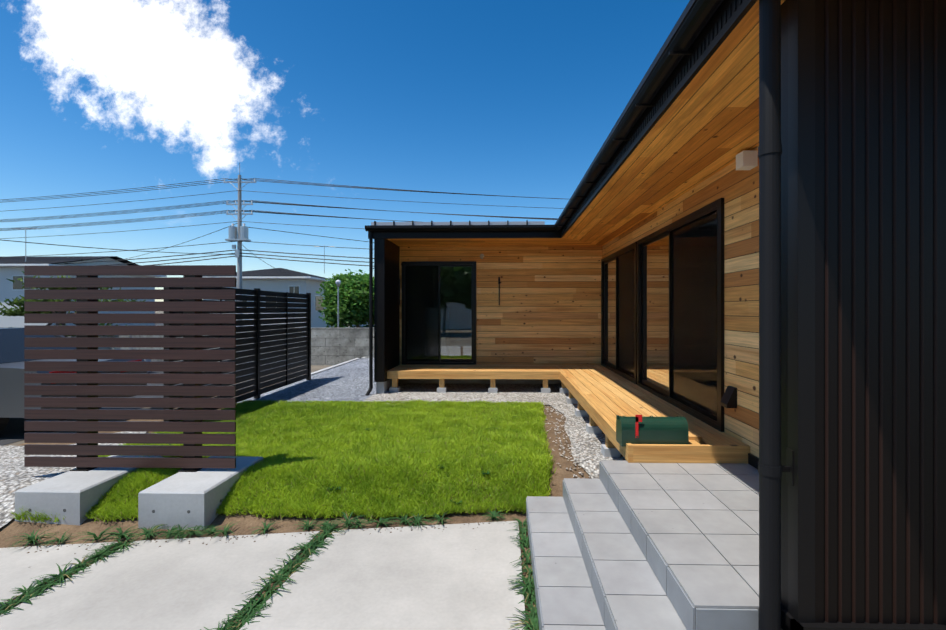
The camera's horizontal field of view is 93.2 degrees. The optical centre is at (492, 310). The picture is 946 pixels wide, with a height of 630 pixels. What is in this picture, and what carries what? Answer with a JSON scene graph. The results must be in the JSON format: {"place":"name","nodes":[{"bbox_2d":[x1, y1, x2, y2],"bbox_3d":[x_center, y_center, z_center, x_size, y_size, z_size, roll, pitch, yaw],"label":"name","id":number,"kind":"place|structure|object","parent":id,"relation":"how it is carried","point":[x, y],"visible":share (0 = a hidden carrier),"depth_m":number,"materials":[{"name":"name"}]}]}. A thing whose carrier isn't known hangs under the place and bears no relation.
{"place":"outdoors","nodes":[
{"label":"outdoors","id":0,"kind":"place"},
{"bbox_2d":[0,311,373,445],"bbox_3d":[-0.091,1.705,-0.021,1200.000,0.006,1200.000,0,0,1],"label":"ground","id":1,"kind":"structure","parent":0,"point":[12,433],"depth_m":6.80,"materials":[{"name":"grey gravel"}]},
{"bbox_2d":[0,271,145,336],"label":"tree","id":2,"kind":"object","parent":1,"relation":"on","point":[16,311],"visible":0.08,"depth_m":13.70,"materials":[{"name":"green plant"}]},
{"bbox_2d":[0,327,146,431],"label":"car","id":3,"kind":"object","parent":1,"relation":"on","point":[12,371],"visible":0.19,"depth_m":6.06,"materials":[{"name":"silver metal"}]},
{"bbox_2d":[0,256,166,326],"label":"neighbour house","id":4,"kind":"structure","parent":1,"relation":"on","point":[11,268],"depth_m":30.54,"materials":[{"name":"grey"}]},
{"bbox_2d":[15,265,262,529],"bbox_3d":[-3.148,0.660,3.874,1.891,2.097,0.851,0,0,1],"label":"slat screen","id":5,"kind":"object","parent":1,"relation":"on","point":[194,491],"visible":0.96,"depth_m":3.88,"materials":[{"name":"brown wood"}]},
{"bbox_2d":[0,327,373,364],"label":"concrete block wall","id":6,"kind":"structure","parent":1,"relation":"on","point":[332,346],"depth_m":13.81,"materials":[{"name":"concrete"}]},
{"bbox_2d":[164,287,310,421],"bbox_3d":[-3.845,0.673,7.341,0.280,2.070,4.350,0,0,1],"label":"boundary fence","id":7,"kind":"object","parent":1,"relation":"on","point":[297,305],"visible":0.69,"depth_m":7.63,"materials":[{"name":"brown metal"}]},
{"bbox_2d":[223,162,255,326],"bbox_3d":[-16.054,-3.597,28.244,2.100,11.550,0.550,0,0,1],"label":"utility pole","id":8,"kind":"object","parent":1,"relation":"on","point":[239,234],"visible":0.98,"depth_m":28.24,"materials":[{"name":"concrete"}]},
{"bbox_2d":[0,178,563,273],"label":"power lines","id":9,"kind":"object","parent":8,"relation":"attached to","point":[156,209],"visible":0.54,"depth_m":29.22,"materials":[{"name":"black"}]},
{"bbox_2d":[202,268,341,327],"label":"neighbour house","id":10,"kind":"structure","parent":1,"relation":"on","point":[276,280],"depth_m":31.37,"materials":[{"name":"grey"}]},
{"bbox_2d":[12,227,333,272],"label":"roof aerials","id":11,"kind":"object","parent":10,"relation":"on","point":[40,229],"visible":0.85,"depth_m":28.65,"materials":[{"name":"silver metal"}]},
{"bbox_2d":[0,358,626,527],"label":"gravel beds","id":12,"kind":"object","parent":1,"relation":"on","point":[349,381],"visible":0.4,"depth_m":7.44,"materials":[{"name":"grey gravel"}]},
{"bbox_2d":[387,364,749,463],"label":"timber deck","id":13,"kind":"structure","parent":12,"relation":"on","point":[602,396],"depth_m":5.38,"materials":[{"name":"brown wood"}]},
{"bbox_2d":[616,415,688,446],"bbox_3d":[1.319,0.985,3.733,0.560,0.262,0.193,0,0,1],"label":"mailbox","id":14,"kind":"object","parent":13,"relation":"on","point":[638,429],"visible":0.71,"depth_m":3.65,"materials":[{"name":"green metal"}]},
{"bbox_2d":[336,280,340,327],"bbox_3d":[-5.670,0.278,16.410,0.200,2.800,0.190,0,0,1],"label":"street lamp","id":15,"kind":"object","parent":1,"relation":"on","point":[338,282],"visible":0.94,"depth_m":16.39,"materials":[{"name":"silver metal"}]},
{"bbox_2d":[311,357,366,374],"bbox_3d":[-4.047,1.578,11.657,0.240,0.260,4.270,0,0,1],"label":"kerb line","id":16,"kind":"object","parent":1,"relation":"on","point":[325,369],"visible":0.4,"depth_m":11.62,"materials":[{"name":"concrete"}]},
{"bbox_2d":[316,269,373,327],"bbox_3d":[-6.375,-0.129,21.177,3.612,3.632,3.838,0,0,1],"label":"broadleaf tree","id":17,"kind":"object","parent":1,"relation":"on","point":[354,299],"visible":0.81,"depth_m":20.17,"materials":[{"name":"green plant"}]},
{"bbox_2d":[526,460,782,629],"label":"tiled steps","id":18,"kind":"structure","parent":1,"relation":"on","point":[621,545],"depth_m":2.51,"materials":[{"name":"tile"}]},
{"bbox_2d":[368,0,945,629],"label":"house","id":19,"kind":"structure","parent":1,"relation":"on","point":[864,294],"depth_m":1.75,"materials":[{"name":"brown wood"}]},
{"bbox_2d":[365,231,373,395],"bbox_3d":[-2.141,0.053,7.749,0.077,2.890,0.162,0,0,40],"label":"downpipe","id":20,"kind":"object","parent":19,"relation":"attached to","point":[371,268],"visible":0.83,"depth_m":7.76,"materials":[{"name":"black"}]},
{"bbox_2d":[402,261,475,364],"bbox_3d":[-1.072,0.058,8.974,1.494,2.064,0.100,0,0,1],"label":"sliding door","id":21,"kind":"structure","parent":19,"relation":"attached to","point":[406,305],"depth_m":8.95,"materials":[{"name":"brown metal"}]},
{"bbox_2d":[498,277,499,304],"bbox_3d":[0.132,-0.382,8.909,0.034,0.560,0.035,0,0,1],"label":"pole holder","id":22,"kind":"object","parent":19,"relation":"attached to","point":[499,288],"visible":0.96,"depth_m":8.89,"materials":[{"name":"black metal"}]},
{"bbox_2d":[365,0,741,234],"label":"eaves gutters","id":23,"kind":"object","parent":19,"relation":"on","point":[692,21],"visible":0.9,"depth_m":3.02,"materials":[{"name":"black metal"}]},
{"bbox_2d":[601,242,636,383],"bbox_3d":[2.175,0.043,7.700,0.100,2.094,2.304,0,0,1],"label":"sliding glass door","id":24,"kind":"structure","parent":19,"relation":"attached to","point":[619,312],"depth_m":7.50,"materials":[{"name":"brown metal"}]},
{"bbox_2d":[637,198,723,431],"bbox_3d":[2.119,0.043,5.236,0.100,2.094,2.494,0,0,1],"label":"sliding window","id":25,"kind":"structure","parent":19,"relation":"attached to","point":[680,313],"depth_m":4.81,"materials":[{"name":"brown metal"}]},
{"bbox_2d":[720,386,736,407],"bbox_3d":[2.025,0.743,3.832,0.085,0.170,0.120,0,0,1],"label":"outdoor outlet cover","id":26,"kind":"object","parent":19,"relation":"attached to","point":[729,399],"visible":0.89,"depth_m":3.78,"materials":[{"name":"black plastic"}]},
{"bbox_2d":[736,150,757,169],"bbox_3d":[2.005,-1.182,3.528,0.110,0.120,0.110,0,0,1],"label":"wall light","id":27,"kind":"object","parent":19,"relation":"attached to","point":[746,159],"depth_m":3.47,"materials":[{"name":"white paint"}]},
{"bbox_2d":[758,0,793,629],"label":"downpipe","id":28,"kind":"object","parent":19,"relation":"attached to","point":[771,468],"visible":1,"depth_m":1.77,"materials":[{"name":"black metal"}]},
{"bbox_2d":[0,521,525,629],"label":"concrete drive","id":29,"kind":"structure","parent":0,"point":[453,576],"depth_m":2.75,"materials":[{"name":"grey concrete"}]},
{"bbox_2d":[0,509,538,629],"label":"ground cover plants","id":30,"kind":"object","parent":29,"relation":"on","point":[251,610],"visible":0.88,"depth_m":3.01,"materials":[{"name":"green plant"}]},
{"bbox_2d":[0,529,536,629],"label":"slit soil","id":31,"kind":"structure","parent":0,"point":[523,573],"depth_m":2.85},
{"bbox_2d":[9,399,556,522],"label":"lawn","id":32,"kind":"structure","parent":0,"point":[414,442],"depth_m":4.24,"materials":[{"name":"green plant"}]},
{"bbox_2d":[0,382,591,550],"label":"garden soil","id":33,"kind":"structure","parent":0,"point":[12,528],"depth_m":3.52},
{"bbox_2d":[24,401,589,553],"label":"scattered pebbles","id":34,"kind":"object","parent":33,"relation":"on","point":[443,525],"visible":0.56,"depth_m":4.49,"materials":[{"name":"grey stone"}]},
{"bbox_2d":[162,406,515,503],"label":"lawn weeds","id":35,"kind":"object","parent":33,"relation":"on","point":[483,473],"visible":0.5,"depth_m":4.07,"materials":[{"name":"green plant"}]},
{"bbox_2d":[0,0,689,301],"label":"sky","id":36,"kind":"structure","parent":0,"point":[503,98],"materials":[{"name":"blue"}]}
]}

